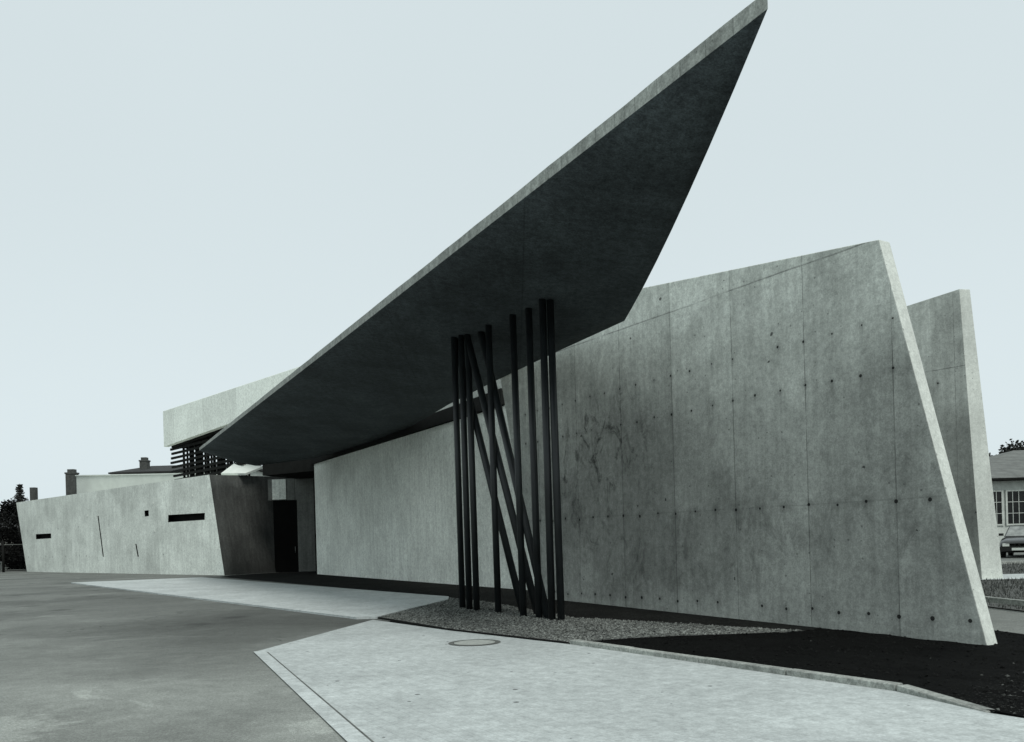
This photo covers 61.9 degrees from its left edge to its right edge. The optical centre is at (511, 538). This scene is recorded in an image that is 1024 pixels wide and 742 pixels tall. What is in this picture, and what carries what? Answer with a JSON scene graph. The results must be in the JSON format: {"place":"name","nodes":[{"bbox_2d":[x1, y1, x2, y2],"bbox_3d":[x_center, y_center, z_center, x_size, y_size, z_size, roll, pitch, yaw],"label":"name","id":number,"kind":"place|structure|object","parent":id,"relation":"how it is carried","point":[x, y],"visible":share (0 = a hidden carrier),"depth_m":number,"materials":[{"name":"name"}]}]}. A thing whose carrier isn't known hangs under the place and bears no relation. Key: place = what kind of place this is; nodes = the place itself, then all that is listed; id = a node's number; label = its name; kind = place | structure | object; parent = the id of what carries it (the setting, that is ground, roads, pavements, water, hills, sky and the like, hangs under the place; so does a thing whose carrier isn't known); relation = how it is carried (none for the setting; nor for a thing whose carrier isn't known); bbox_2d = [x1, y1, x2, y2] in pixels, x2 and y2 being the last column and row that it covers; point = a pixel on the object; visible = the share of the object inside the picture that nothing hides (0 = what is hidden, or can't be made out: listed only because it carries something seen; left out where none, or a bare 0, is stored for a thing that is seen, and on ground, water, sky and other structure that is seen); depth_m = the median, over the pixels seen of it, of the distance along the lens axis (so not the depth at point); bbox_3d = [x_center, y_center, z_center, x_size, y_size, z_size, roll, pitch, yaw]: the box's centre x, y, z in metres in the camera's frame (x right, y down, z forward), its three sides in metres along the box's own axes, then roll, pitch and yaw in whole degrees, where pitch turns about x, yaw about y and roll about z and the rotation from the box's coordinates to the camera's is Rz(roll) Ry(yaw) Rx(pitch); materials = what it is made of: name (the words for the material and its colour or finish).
{"place":"outdoors","nodes":[
{"label":"outdoors","id":0,"kind":"place"},
{"bbox_2d":[0,541,26,571],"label":"wire gate","id":1,"kind":"structure","parent":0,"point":[3,560],"depth_m":63.73,"materials":[{"name":"metal"}]},
{"bbox_2d":[0,570,458,741],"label":"road","id":2,"kind":"structure","parent":0,"point":[82,663],"depth_m":10.43,"materials":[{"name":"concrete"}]},
{"bbox_2d":[71,577,448,618],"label":"pavement","id":3,"kind":"structure","parent":0,"point":[348,603],"depth_m":23.30,"materials":[{"name":"grey concrete"}]},
{"bbox_2d":[0,0,1023,508],"label":"sky","id":4,"kind":"structure","parent":0,"point":[198,198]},
{"bbox_2d":[257,620,1023,741],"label":"paving","id":5,"kind":"structure","parent":0,"point":[378,681],"depth_m":7.42,"materials":[{"name":"concrete"}]},
{"bbox_2d":[254,651,370,741],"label":"paving edge","id":6,"kind":"object","parent":5,"relation":"on","point":[347,731],"visible":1,"depth_m":7.55,"materials":[{"name":"grey concrete"}]},
{"bbox_2d":[267,652,373,741],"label":"paving joint","id":7,"kind":"object","parent":5,"relation":"on","point":[353,725],"visible":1,"depth_m":7.55,"materials":[{"name":"grey concrete"}]},
{"bbox_2d":[448,639,500,645],"bbox_3d":[-0.515,1.421,11.730,0.720,0.002,0.720,-2,0,0],"label":"manhole cover","id":8,"kind":"object","parent":5,"relation":"on","point":[472,642],"visible":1,"depth_m":11.73,"materials":[{"name":"metal"}]},
{"bbox_2d":[595,573,1023,717],"bbox_3d":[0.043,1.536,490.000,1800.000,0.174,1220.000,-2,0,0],"label":"ground","id":9,"kind":"structure","parent":0,"point":[809,630],"depth_m":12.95,"materials":[{"name":"black soil"}]},
{"bbox_2d":[0,498,25,570],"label":"bush","id":10,"kind":"object","parent":9,"relation":"on","point":[12,535],"visible":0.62,"depth_m":67.86,"materials":[{"name":"green plant"}]},
{"bbox_2d":[12,484,28,501],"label":"conifer tree","id":11,"kind":"object","parent":9,"relation":"on","point":[18,497],"visible":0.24,"depth_m":79.83,"materials":[{"name":"green plant"}]},
{"bbox_2d":[0,469,78,569],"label":"house","id":12,"kind":"structure","parent":9,"relation":"on","point":[71,482],"depth_m":74.65,"materials":[{"name":"tile"}]},
{"bbox_2d":[75,473,240,493],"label":"hall","id":13,"kind":"structure","parent":9,"relation":"on","point":[88,483],"depth_m":65.73,"materials":[{"name":"white paint"}]},
{"bbox_2d":[108,457,262,475],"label":"house","id":14,"kind":"structure","parent":9,"relation":"on","point":[145,466],"depth_m":84.89,"materials":[{"name":"tile"}]},
{"bbox_2d":[16,367,533,589],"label":"concrete building","id":15,"kind":"structure","parent":9,"relation":"on","point":[383,507],"depth_m":44.03,"materials":[{"name":"concrete"}]},
{"bbox_2d":[273,500,298,571],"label":"door","id":16,"kind":"structure","parent":15,"relation":"in","point":[284,512],"depth_m":45.42,"materials":[{"name":"metal"}]},
{"bbox_2d":[378,617,569,643],"bbox_3d":[-0.946,1.457,13.615,0.236,0.080,5.666,-2,0,-35],"label":"edging","id":17,"kind":"object","parent":9,"relation":"on","point":[442,628],"visible":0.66,"depth_m":13.16,"materials":[{"name":"metal"}]},
{"bbox_2d":[199,0,767,619],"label":"entrance canopy","id":18,"kind":"object","parent":9,"relation":"on","point":[553,258],"visible":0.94,"depth_m":15.07,"materials":[{"name":"concrete"}]},
{"bbox_2d":[223,571,826,629],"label":"verge","id":19,"kind":"structure","parent":9,"relation":"on","point":[582,609],"depth_m":21.13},
{"bbox_2d":[381,597,801,641],"bbox_3d":[-0.165,1.453,15.729,3.937,0.091,10.148,-2,0,-36],"label":"gravel bed","id":20,"kind":"object","parent":9,"relation":"on","point":[538,635],"visible":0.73,"depth_m":13.53,"materials":[{"name":"grey gravel"}]},
{"bbox_2d":[500,240,996,644],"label":"wall slab","id":21,"kind":"structure","parent":9,"relation":"on","point":[762,442],"depth_m":14.07,"materials":[{"name":"grey concrete"}]},
{"bbox_2d":[570,639,997,713],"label":"kerb","id":22,"kind":"structure","parent":9,"relation":"on","point":[880,684],"depth_m":8.26,"materials":[{"name":"concrete"}]},
{"bbox_2d":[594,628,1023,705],"bbox_3d":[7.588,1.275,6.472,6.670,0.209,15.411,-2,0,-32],"label":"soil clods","id":23,"kind":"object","parent":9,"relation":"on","point":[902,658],"visible":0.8,"depth_m":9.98,"materials":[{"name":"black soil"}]},
{"bbox_2d":[810,636,1023,713],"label":"grit","id":24,"kind":"object","parent":9,"relation":"on","point":[1007,675],"visible":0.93,"depth_m":7.29,"materials":[{"name":"gravel"}]},
{"bbox_2d":[907,289,1002,579],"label":"wall slab","id":25,"kind":"structure","parent":9,"relation":"on","point":[943,329],"depth_m":23.16,"materials":[{"name":"concrete"}]},
{"bbox_2d":[980,577,1023,610],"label":"turf","id":26,"kind":"structure","parent":9,"relation":"on","point":[1002,592],"depth_m":19.56,"materials":[{"name":"plant"}]},
{"bbox_2d":[985,596,1023,605],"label":"kerb","id":27,"kind":"structure","parent":9,"relation":"on","point":[1004,601],"depth_m":15.95,"materials":[{"name":"concrete"}]},
{"bbox_2d":[988,608,1023,633],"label":"passage","id":28,"kind":"object","parent":9,"relation":"on","point":[1007,620],"visible":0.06,"depth_m":14.23,"materials":[{"name":"concrete"}]},
{"bbox_2d":[989,450,1023,546],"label":"workshop building","id":29,"kind":"structure","parent":9,"relation":"on","point":[1007,472],"depth_m":46.60,"materials":[{"name":"white paint"}]},
{"bbox_2d":[993,490,1003,525],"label":"window","id":30,"kind":"structure","parent":29,"relation":"in","point":[998,494],"depth_m":46.57,"materials":[{"name":"white glass"}]},
{"bbox_2d":[1005,489,1023,525],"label":"window","id":31,"kind":"structure","parent":29,"relation":"in","point":[1014,499],"depth_m":46.57,"materials":[{"name":"white glass"}]},
{"bbox_2d":[998,439,1023,453],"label":"tree","id":32,"kind":"object","parent":9,"relation":"on","point":[1016,446],"visible":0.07,"depth_m":68.11,"materials":[{"name":"green plant"}]},
{"bbox_2d":[1001,561,1023,563],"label":"kerb","id":33,"kind":"structure","parent":9,"relation":"on","point":[1009,562],"depth_m":31.26,"materials":[{"name":"concrete"}]},
{"bbox_2d":[983,574,1023,579],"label":"path","id":34,"kind":"structure","parent":0,"point":[1013,576],"depth_m":23.45,"materials":[{"name":"grey concrete"}]},
{"bbox_2d":[1001,552,1023,560],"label":"road","id":35,"kind":"structure","parent":0,"point":[1017,556],"depth_m":37.23,"materials":[{"name":"grey asphalt"}]},
{"bbox_2d":[999,526,1023,556],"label":"parked car","id":36,"kind":"object","parent":35,"relation":"on","point":[1011,543],"visible":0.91,"depth_m":37.26,"materials":[{"name":"paint"}]},
{"bbox_2d":[1001,561,1023,573],"bbox_3d":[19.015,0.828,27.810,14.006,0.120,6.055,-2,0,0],"label":"grass","id":37,"kind":"structure","parent":0,"point":[1015,568],"depth_m":27.53,"materials":[{"name":"plant"}]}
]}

